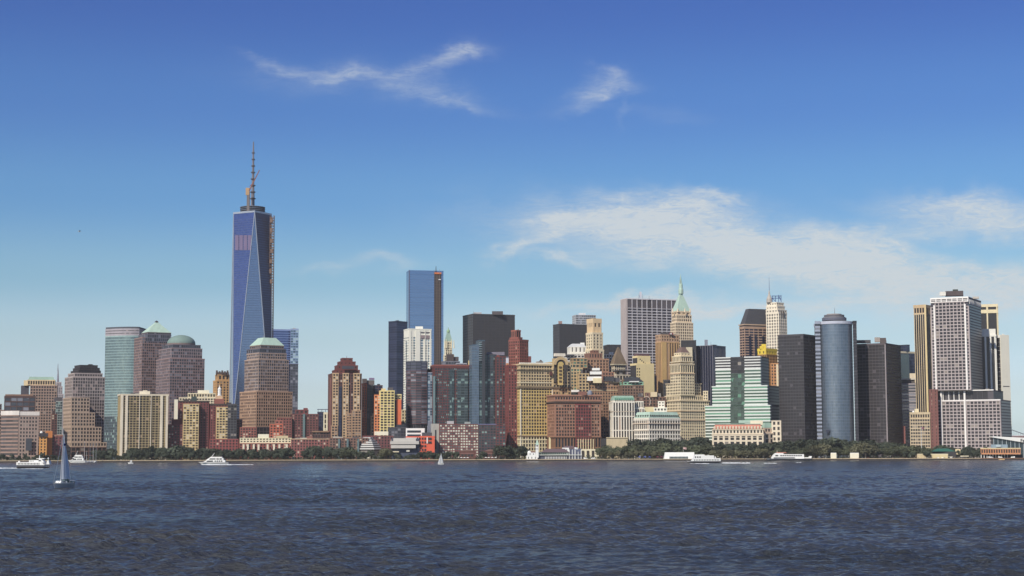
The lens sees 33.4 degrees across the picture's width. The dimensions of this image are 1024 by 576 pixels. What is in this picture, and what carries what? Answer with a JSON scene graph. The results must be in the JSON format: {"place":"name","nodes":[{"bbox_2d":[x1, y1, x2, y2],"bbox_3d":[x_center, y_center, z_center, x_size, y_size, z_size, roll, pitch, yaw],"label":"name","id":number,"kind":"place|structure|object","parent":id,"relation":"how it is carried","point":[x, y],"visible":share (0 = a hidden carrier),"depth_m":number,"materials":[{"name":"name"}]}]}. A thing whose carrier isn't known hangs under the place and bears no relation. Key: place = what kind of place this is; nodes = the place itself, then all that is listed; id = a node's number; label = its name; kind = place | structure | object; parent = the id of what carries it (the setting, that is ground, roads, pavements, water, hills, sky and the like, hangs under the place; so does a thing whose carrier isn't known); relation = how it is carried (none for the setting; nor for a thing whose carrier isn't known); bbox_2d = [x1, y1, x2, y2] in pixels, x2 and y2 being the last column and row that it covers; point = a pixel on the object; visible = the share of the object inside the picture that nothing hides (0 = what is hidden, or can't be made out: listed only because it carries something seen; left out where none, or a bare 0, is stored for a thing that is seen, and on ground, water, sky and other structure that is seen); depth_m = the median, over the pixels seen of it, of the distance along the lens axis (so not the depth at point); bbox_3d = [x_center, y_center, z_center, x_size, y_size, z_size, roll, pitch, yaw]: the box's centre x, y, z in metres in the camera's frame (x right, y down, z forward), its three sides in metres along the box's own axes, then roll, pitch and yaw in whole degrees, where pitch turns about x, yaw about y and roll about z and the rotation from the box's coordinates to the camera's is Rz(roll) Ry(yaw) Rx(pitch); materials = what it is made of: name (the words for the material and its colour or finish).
{"place":"outdoors","nodes":[
{"label":"outdoors","id":0,"kind":"place"},
{"bbox_2d":[356,437,380,459],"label":"stepped museum","id":1,"kind":"structure","parent":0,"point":[372,445],"depth_m":2260.52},
{"bbox_2d":[0,460,1023,575],"bbox_3d":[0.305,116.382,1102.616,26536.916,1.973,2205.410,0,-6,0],"label":"water","id":2,"kind":"structure","parent":0,"point":[745,518],"depth_m":234.44,"materials":[{"name":"liquid"}]},
{"bbox_2d":[16,455,50,467],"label":"ferry","id":3,"kind":"object","parent":2,"relation":"on","point":[41,463],"visible":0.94,"depth_m":1236.24,"materials":[{"name":"white paint"}]},
{"bbox_2d":[53,434,74,487],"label":"sailboat","id":4,"kind":"object","parent":2,"relation":"on","point":[65,476],"visible":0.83,"depth_m":463.25,"materials":[{"name":"fabric"}]},
{"bbox_2d":[199,454,228,464],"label":"motor yacht","id":5,"kind":"object","parent":2,"relation":"on","point":[215,460],"visible":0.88,"depth_m":1628.50,"materials":[{"name":"white paint"}]},
{"bbox_2d":[526,440,581,458],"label":"pier house","id":6,"kind":"structure","parent":2,"relation":"in","point":[565,452],"depth_m":2195.86,"materials":[{"name":"white paint"}]},
{"bbox_2d":[687,454,720,462],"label":"ferry","id":7,"kind":"object","parent":2,"relation":"on","point":[699,458],"visible":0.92,"depth_m":1656.17,"materials":[{"name":"white paint"}]},
{"bbox_2d":[766,452,811,460],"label":"ferry","id":8,"kind":"object","parent":2,"relation":"on","point":[777,456],"visible":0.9,"depth_m":2173.07,"materials":[{"name":"white paint"}]},
{"bbox_2d":[0,0,1023,437],"label":"sky","id":9,"kind":"structure","parent":0,"point":[555,160],"materials":[{"name":"blue"}]},
{"bbox_2d":[587,368,601,382],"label":"terraced building","id":10,"kind":"structure","parent":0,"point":[596,374],"depth_m":2394.50,"materials":[{"name":"white paint"}]},
{"bbox_3d":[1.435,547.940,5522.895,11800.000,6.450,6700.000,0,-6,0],"label":"ground","id":11,"kind":"structure","parent":0,"visible":0},
{"bbox_2d":[0,394,39,459],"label":"exchange building","id":12,"kind":"structure","parent":11,"relation":"on","point":[19,425],"depth_m":2287.93,"materials":[{"name":"beige concrete"}]},
{"bbox_2d":[21,377,57,459],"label":"office tower","id":13,"kind":"structure","parent":11,"relation":"on","point":[44,390],"depth_m":2481.51,"materials":[{"name":"stone"}]},
{"bbox_2d":[39,431,51,459],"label":"apartment block","id":14,"kind":"structure","parent":11,"relation":"on","point":[45,443],"depth_m":2254.71,"materials":[{"name":"orange brick"}]},
{"bbox_2d":[51,411,56,435],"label":"apartment block","id":15,"kind":"structure","parent":11,"relation":"on","point":[54,423],"depth_m":2393.76,"materials":[{"name":"brown brick"}]},
{"bbox_2d":[52,435,62,459],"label":"apartment block","id":16,"kind":"structure","parent":11,"relation":"on","point":[57,440],"depth_m":2275.72,"materials":[{"name":"brown brick"}]},
{"bbox_2d":[54,397,62,434],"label":"apartment tower","id":17,"kind":"structure","parent":11,"relation":"on","point":[59,402],"depth_m":2445.40,"materials":[{"name":"teal glass"}]},
{"bbox_2d":[56,368,63,434],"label":"skyscraper","id":18,"kind":"structure","parent":11,"relation":"on","point":[60,388],"depth_m":7007.91,"materials":[{"name":"grey glass"}]},
{"bbox_2d":[63,364,106,459],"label":"granite tower","id":19,"kind":"structure","parent":11,"relation":"on","point":[83,409],"depth_m":2357.30,"materials":[{"name":"grey stone"}]},
{"bbox_2d":[104,327,145,458],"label":"glass tower","id":20,"kind":"structure","parent":11,"relation":"on","point":[119,358],"depth_m":2884.67,"materials":[{"name":"glass"}]},
{"bbox_2d":[117,390,168,459],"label":"apartment slab","id":21,"kind":"structure","parent":11,"relation":"on","point":[142,420],"depth_m":2288.92,"materials":[{"name":"beige concrete"}]},
{"bbox_2d":[133,320,170,393],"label":"granite tower","id":22,"kind":"structure","parent":11,"relation":"on","point":[151,340],"depth_m":2651.55,"materials":[{"name":"grey stone"}]},
{"bbox_2d":[155,335,204,424],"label":"granite tower","id":23,"kind":"structure","parent":11,"relation":"on","point":[180,366],"depth_m":2572.48,"materials":[{"name":"grey stone"}]},
{"bbox_2d":[168,397,209,459],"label":"brick tower","id":24,"kind":"structure","parent":11,"relation":"on","point":[188,427],"depth_m":2319.33,"materials":[{"name":"brown brick"}]},
{"bbox_2d":[174,390,215,418],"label":"apartment block","id":25,"kind":"structure","parent":11,"relation":"on","point":[203,395],"depth_m":2452.66,"materials":[{"name":"beige concrete"}]},
{"bbox_2d":[213,370,228,403],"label":"deco tower","id":26,"kind":"structure","parent":11,"relation":"on","point":[221,378],"depth_m":2964.45,"materials":[{"name":"brown stone"}]},
{"bbox_2d":[209,385,238,459],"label":"brick tower","id":27,"kind":"structure","parent":11,"relation":"on","point":[222,426],"depth_m":2327.53,"materials":[{"name":"brown brick"}]},
{"bbox_2d":[237,419,256,442],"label":"brick block","id":28,"kind":"structure","parent":11,"relation":"on","point":[246,432],"depth_m":2329.35,"materials":[{"name":"red brick"}]},
{"bbox_2d":[229,142,274,418],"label":"supertall tower","id":29,"kind":"structure","parent":11,"relation":"on","point":[252,285],"depth_m":2809.12,"materials":[{"name":"blue glass"}]},
{"bbox_2d":[239,335,292,437],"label":"granite tower","id":30,"kind":"structure","parent":11,"relation":"on","point":[265,399],"depth_m":2488.44,"materials":[{"name":"brown stone"}]},
{"bbox_2d":[239,434,293,459],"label":"row block","id":31,"kind":"structure","parent":11,"relation":"on","point":[262,441],"depth_m":2259.43,"materials":[{"name":"stone"}]},
{"bbox_2d":[269,420,282,437],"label":"brick block","id":32,"kind":"structure","parent":11,"relation":"on","point":[276,428],"depth_m":2323.52,"materials":[{"name":"red brick"}]},
{"bbox_2d":[272,328,298,413],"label":"glass tower","id":33,"kind":"structure","parent":11,"relation":"on","point":[287,339],"depth_m":3001.00,"materials":[{"name":"glass"}]},
{"bbox_2d":[277,408,318,438],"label":"brick block","id":34,"kind":"structure","parent":11,"relation":"on","point":[303,423],"depth_m":2394.00,"materials":[{"name":"brown brick"}]},
{"bbox_2d":[291,436,328,459],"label":"row block","id":35,"kind":"structure","parent":11,"relation":"on","point":[298,445],"depth_m":2256.95,"materials":[{"name":"brown brick"}]},
{"bbox_2d":[312,431,329,438],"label":"block","id":36,"kind":"structure","parent":11,"relation":"on","point":[320,434],"depth_m":2322.58,"materials":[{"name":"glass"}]},
{"bbox_2d":[328,357,361,437],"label":"brick tower","id":37,"kind":"structure","parent":11,"relation":"on","point":[345,398],"depth_m":2324.84,"materials":[{"name":"brown brick"}]},
{"bbox_2d":[329,437,367,459],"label":"row block","id":38,"kind":"structure","parent":11,"relation":"on","point":[341,442],"depth_m":2258.61,"materials":[{"name":"brown brick"}]},
{"bbox_2d":[362,378,373,437],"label":"brick tower","id":39,"kind":"structure","parent":11,"relation":"on","point":[367,398],"depth_m":2376.23,"materials":[{"name":"brown brick"}]},
{"bbox_2d":[363,431,392,449],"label":"row block","id":40,"kind":"structure","parent":11,"relation":"on","point":[382,441],"depth_m":2273.28,"materials":[{"name":"brown brick"}]},
{"bbox_2d":[374,387,401,435],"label":"apartment block","id":41,"kind":"structure","parent":11,"relation":"on","point":[387,408],"depth_m":2317.51,"materials":[{"name":"yellow brick"}]},
{"bbox_2d":[388,320,406,409],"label":"glass tower","id":42,"kind":"structure","parent":11,"relation":"on","point":[396,328],"depth_m":2808.66,"materials":[{"name":"glass"}]},
{"bbox_2d":[388,422,406,437],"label":"office block","id":43,"kind":"structure","parent":11,"relation":"on","point":[397,431],"depth_m":2313.81,"materials":[{"name":"grey glass"}]},
{"bbox_2d":[390,438,418,459],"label":"museum","id":44,"kind":"structure","parent":11,"relation":"on","point":[403,447],"depth_m":2235.11,"materials":[{"name":"concrete"}]},
{"bbox_2d":[406,428,424,451],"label":"modern building","id":45,"kind":"structure","parent":11,"relation":"on","point":[414,431],"depth_m":2253.91,"materials":[{"name":"white paint"}]},
{"bbox_2d":[403,326,431,409],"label":"apartment tower","id":46,"kind":"structure","parent":11,"relation":"on","point":[417,344],"depth_m":2570.41,"materials":[{"name":"white concrete"}]},
{"bbox_2d":[406,361,431,432],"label":"brick and glass block","id":47,"kind":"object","parent":11,"relation":"on","point":[418,394],"visible":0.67,"depth_m":2349.02,"materials":[{"name":"glass"}]},
{"bbox_2d":[406,433,434,458],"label":"museum wing","id":48,"kind":"structure","parent":11,"relation":"on","point":[427,441],"depth_m":2239.75,"materials":[{"name":"brick"}]},
{"bbox_2d":[406,269,442,364],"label":"glass tower","id":49,"kind":"structure","parent":11,"relation":"on","point":[424,298],"depth_m":2866.77,"materials":[{"name":"glass"}]},
{"bbox_2d":[428,421,438,458],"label":"concrete building","id":50,"kind":"structure","parent":11,"relation":"on","point":[433,429],"depth_m":2271.58,"materials":[{"name":"grey concrete"}]},
{"bbox_2d":[443,328,454,360],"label":"green spire tower","id":51,"kind":"structure","parent":11,"relation":"on","point":[448,344],"depth_m":3308.84,"materials":[{"name":"brown stone"}]},
{"bbox_2d":[430,365,468,423],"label":"brick and glass block","id":52,"kind":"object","parent":11,"relation":"on","point":[450,392],"visible":0.59,"depth_m":2345.65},
{"bbox_2d":[441,354,468,364],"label":"office block","id":53,"kind":"structure","parent":11,"relation":"on","point":[451,359],"depth_m":2704.38,"materials":[{"name":"grey concrete"}]},
{"bbox_2d":[459,449,474,458],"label":"brick pavilion","id":54,"kind":"structure","parent":11,"relation":"on","point":[469,453],"depth_m":2217.36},
{"bbox_2d":[439,421,505,458],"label":"brick block","id":55,"kind":"structure","parent":11,"relation":"on","point":[476,438],"depth_m":2269.38,"materials":[{"name":"brown brick"}]},
{"bbox_2d":[469,340,504,423],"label":"glass tower","id":56,"kind":"structure","parent":11,"relation":"on","point":[481,387],"depth_m":2334.40,"materials":[{"name":"glass"}]},
{"bbox_2d":[463,311,514,364],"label":"black slab","id":57,"kind":"structure","parent":11,"relation":"on","point":[493,329],"depth_m":2922.14,"materials":[{"name":"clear glass"}]},
{"bbox_2d":[0,454,980,460],"bbox_3d":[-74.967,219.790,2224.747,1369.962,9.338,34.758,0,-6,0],"label":"undergrowth","id":58,"kind":"object","parent":11,"relation":"on","point":[451,457],"visible":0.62,"depth_m":2218.45,"materials":[{"name":"green plant"}]},
{"bbox_2d":[495,355,505,424],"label":"brick tower","id":59,"kind":"structure","parent":11,"relation":"on","point":[500,362],"depth_m":2334.90,"materials":[{"name":"brown brick"}]},
{"bbox_2d":[0,458,1023,462],"bbox_3d":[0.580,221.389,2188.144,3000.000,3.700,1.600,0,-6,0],"label":"seawall","id":60,"kind":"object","parent":11,"relation":"on","point":[444,460],"visible":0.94,"depth_m":2187.73,"materials":[{"name":"stone"}]},
{"bbox_2d":[505,329,530,458],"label":"brick skyscraper","id":61,"kind":"structure","parent":11,"relation":"on","point":[518,348],"depth_m":2317.77,"materials":[{"name":"red brick"}]},
{"bbox_2d":[513,353,571,458],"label":"masonry block","id":62,"kind":"structure","parent":11,"relation":"on","point":[538,382],"depth_m":2314.82,"materials":[{"name":"beige stone"}]},
{"bbox_2d":[553,321,586,357],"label":"black slab","id":63,"kind":"structure","parent":11,"relation":"on","point":[565,336],"depth_m":3016.40,"materials":[{"name":"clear glass"}]},
{"bbox_2d":[546,390,601,458],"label":"brick block","id":64,"kind":"structure","parent":11,"relation":"on","point":[574,420],"depth_m":2291.35,"materials":[{"name":"red brick"}]},
{"bbox_2d":[564,343,585,361],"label":"mansard building","id":65,"kind":"structure","parent":11,"relation":"on","point":[575,350],"depth_m":2606.90,"materials":[{"name":"white stone"}]},
{"bbox_2d":[570,358,588,394],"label":"masonry building","id":66,"kind":"structure","parent":11,"relation":"on","point":[579,382],"depth_m":2399.73,"materials":[{"name":"beige stone"}]},
{"bbox_2d":[572,313,595,324],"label":"office tower","id":67,"kind":"structure","parent":11,"relation":"on","point":[581,318],"depth_m":3363.58,"materials":[{"name":"grey glass"}]},
{"bbox_2d":[585,318,603,358],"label":"cream tower","id":68,"kind":"structure","parent":11,"relation":"on","point":[594,337],"depth_m":2573.22,"materials":[{"name":"beige stone"}]},
{"bbox_2d":[583,350,613,381],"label":"deco tower","id":69,"kind":"structure","parent":11,"relation":"on","point":[595,359],"depth_m":2449.27,"materials":[{"name":"brown brick"}]},
{"bbox_2d":[589,376,619,437],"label":"masonry building","id":70,"kind":"structure","parent":11,"relation":"on","point":[607,388],"depth_m":2400.38,"materials":[{"name":"brown brick"}]},
{"bbox_2d":[603,345,620,353],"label":"black slab","id":71,"kind":"structure","parent":11,"relation":"on","point":[607,349],"depth_m":2906.54,"materials":[{"name":"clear glass"}]},
{"bbox_2d":[601,437,627,458],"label":"stone pavilion","id":72,"kind":"structure","parent":11,"relation":"on","point":[613,442],"depth_m":2290.77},
{"bbox_2d":[610,347,630,381],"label":"pyramid roof building","id":73,"kind":"structure","parent":11,"relation":"on","point":[618,363],"depth_m":2583.98,"materials":[{"name":"brown stone"}]},
{"bbox_2d":[609,396,634,457],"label":"masonry block","id":74,"kind":"structure","parent":11,"relation":"on","point":[621,414],"depth_m":2306.14,"materials":[{"name":"white stone"}]},
{"bbox_2d":[617,377,643,396],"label":"mansard building","id":75,"kind":"structure","parent":11,"relation":"on","point":[631,386],"depth_m":2381.56,"materials":[{"name":"brown brick"}]},
{"bbox_2d":[630,353,653,396],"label":"cream tower","id":76,"kind":"structure","parent":11,"relation":"on","point":[642,367],"depth_m":2466.29,"materials":[{"name":"beige stone"}]},
{"bbox_2d":[620,292,675,374],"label":"office tower","id":77,"kind":"structure","parent":11,"relation":"on","point":[644,322],"depth_m":2656.59,"materials":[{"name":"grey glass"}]},
{"bbox_2d":[634,392,665,406],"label":"masonry building","id":78,"kind":"structure","parent":11,"relation":"on","point":[654,399],"depth_m":2369.30,"materials":[{"name":"brown brick"}]},
{"bbox_2d":[633,412,681,458],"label":"masonry block","id":79,"kind":"structure","parent":11,"relation":"on","point":[650,426],"depth_m":2281.11,"materials":[{"name":"white stone"}]},
{"bbox_2d":[654,332,679,396],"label":"office tower","id":80,"kind":"structure","parent":11,"relation":"on","point":[666,346],"depth_m":2526.24,"materials":[{"name":"brown stone"}]},
{"bbox_2d":[663,452,693,458],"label":"shore shed","id":81,"kind":"structure","parent":11,"relation":"on","point":[678,455],"depth_m":2196.45,"materials":[{"name":"white paint"}]},
{"bbox_2d":[670,274,692,346],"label":"green spire tower","id":82,"kind":"structure","parent":11,"relation":"on","point":[681,325],"depth_m":2606.02,"materials":[{"name":"brown stone"}]},
{"bbox_2d":[665,347,709,440],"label":"stepped stone tower","id":83,"kind":"structure","parent":11,"relation":"on","point":[686,401],"depth_m":2359.31,"materials":[{"name":"beige stone"}]},
{"bbox_2d":[681,340,696,382],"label":"black slab","id":84,"kind":"structure","parent":11,"relation":"on","point":[689,346],"depth_m":2560.80,"materials":[{"name":"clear glass"}]},
{"bbox_2d":[696,340,725,405],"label":"striped tower","id":85,"kind":"structure","parent":11,"relation":"on","point":[706,354],"depth_m":2567.63,"materials":[{"name":"grey glass"}]},
{"bbox_2d":[705,356,779,439],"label":"banded block","id":86,"kind":"structure","parent":11,"relation":"on","point":[743,392],"depth_m":2348.80,"materials":[{"name":"teal glass"}]},
{"bbox_2d":[712,420,780,458],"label":"customs building","id":87,"kind":"structure","parent":11,"relation":"on","point":[760,432],"depth_m":2251.28,"materials":[{"name":"beige stone"}]},
{"bbox_2d":[738,309,766,356],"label":"mansard tower","id":88,"kind":"structure","parent":11,"relation":"on","point":[752,327],"depth_m":2532.22,"materials":[{"name":"brown stone"}]},
{"bbox_2d":[757,344,777,385],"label":"wrapped tower","id":89,"kind":"structure","parent":11,"relation":"on","point":[769,353],"depth_m":2458.54,"materials":[{"name":"orange"}]},
{"bbox_2d":[770,363,778,386],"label":"masonry building","id":90,"kind":"structure","parent":11,"relation":"on","point":[775,374],"depth_m":2443.28,"materials":[{"name":"stone"}]},
{"bbox_2d":[766,287,786,362],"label":"cream tower","id":91,"kind":"structure","parent":11,"relation":"on","point":[776,319],"depth_m":2515.18,"materials":[{"name":"white stone"}]},
{"bbox_2d":[778,334,816,456],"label":"black slab","id":92,"kind":"structure","parent":11,"relation":"on","point":[797,387],"depth_m":2339.39,"materials":[{"name":"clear glass"}]},
{"bbox_2d":[816,443,831,457],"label":"park tree","id":93,"kind":"object","parent":11,"relation":"on","point":[824,448],"visible":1,"depth_m":2195.26,"materials":[{"name":"green plant"}]},
{"bbox_2d":[814,308,858,457],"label":"round glass tower","id":94,"kind":"structure","parent":11,"relation":"on","point":[835,350],"depth_m":2319.10,"materials":[{"name":"glass"}]},
{"bbox_2d":[858,442,873,457],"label":"park tree","id":95,"kind":"object","parent":11,"relation":"on","point":[866,448],"visible":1,"depth_m":2194.00,"materials":[{"name":"green plant"}]},
{"bbox_2d":[857,337,902,457],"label":"black slab","id":96,"kind":"structure","parent":11,"relation":"on","point":[879,393],"depth_m":2360.78,"materials":[{"name":"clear glass"}]},
{"bbox_2d":[901,345,914,382],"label":"glass tower","id":97,"kind":"structure","parent":11,"relation":"on","point":[907,362],"depth_m":2654.25,"materials":[{"name":"glass"}]},
{"bbox_2d":[901,373,915,457],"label":"office block","id":98,"kind":"structure","parent":11,"relation":"on","point":[908,385],"depth_m":2422.19,"materials":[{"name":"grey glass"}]},
{"bbox_2d":[909,409,930,456],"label":"masonry building","id":99,"kind":"structure","parent":11,"relation":"on","point":[918,420],"depth_m":2319.29,"materials":[{"name":"beige stone"}]},
{"bbox_2d":[913,304,931,411],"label":"striped tower","id":100,"kind":"structure","parent":11,"relation":"on","point":[923,353],"depth_m":2407.11,"materials":[{"name":"beige glass"}]},
{"bbox_2d":[929,389,938,448],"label":"brick block","id":101,"kind":"structure","parent":11,"relation":"on","point":[933,409],"depth_m":2318.26,"materials":[{"name":"brown brick"}]},
{"bbox_2d":[917,449,968,457],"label":"park pavilion","id":102,"kind":"structure","parent":11,"relation":"on","point":[943,453],"depth_m":2209.11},
{"bbox_2d":[930,289,1011,457],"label":"gridded tower","id":103,"kind":"structure","parent":11,"relation":"on","point":[972,413],"depth_m":2323.62,"materials":[{"name":"white concrete"}]},
{"bbox_2d":[981,304,998,334],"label":"striped tower","id":104,"kind":"structure","parent":11,"relation":"on","point":[989,316],"depth_m":2490.10,"materials":[{"name":"beige glass"}]},
{"bbox_2d":[982,329,1011,434],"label":"striped tower","id":105,"kind":"structure","parent":11,"relation":"on","point":[996,361],"depth_m":2404.67,"materials":[{"name":"concrete"}]},
{"bbox_2d":[980,448,1022,457],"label":"harbour building","id":106,"kind":"structure","parent":11,"relation":"on","point":[1004,451],"depth_m":2201.60,"materials":[{"name":"brown"}]},
{"bbox_2d":[989,436,1023,457],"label":"ferry terminal","id":107,"kind":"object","parent":11,"relation":"on","point":[1007,442],"visible":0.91,"depth_m":2282.90,"materials":[{"name":"white paint"}]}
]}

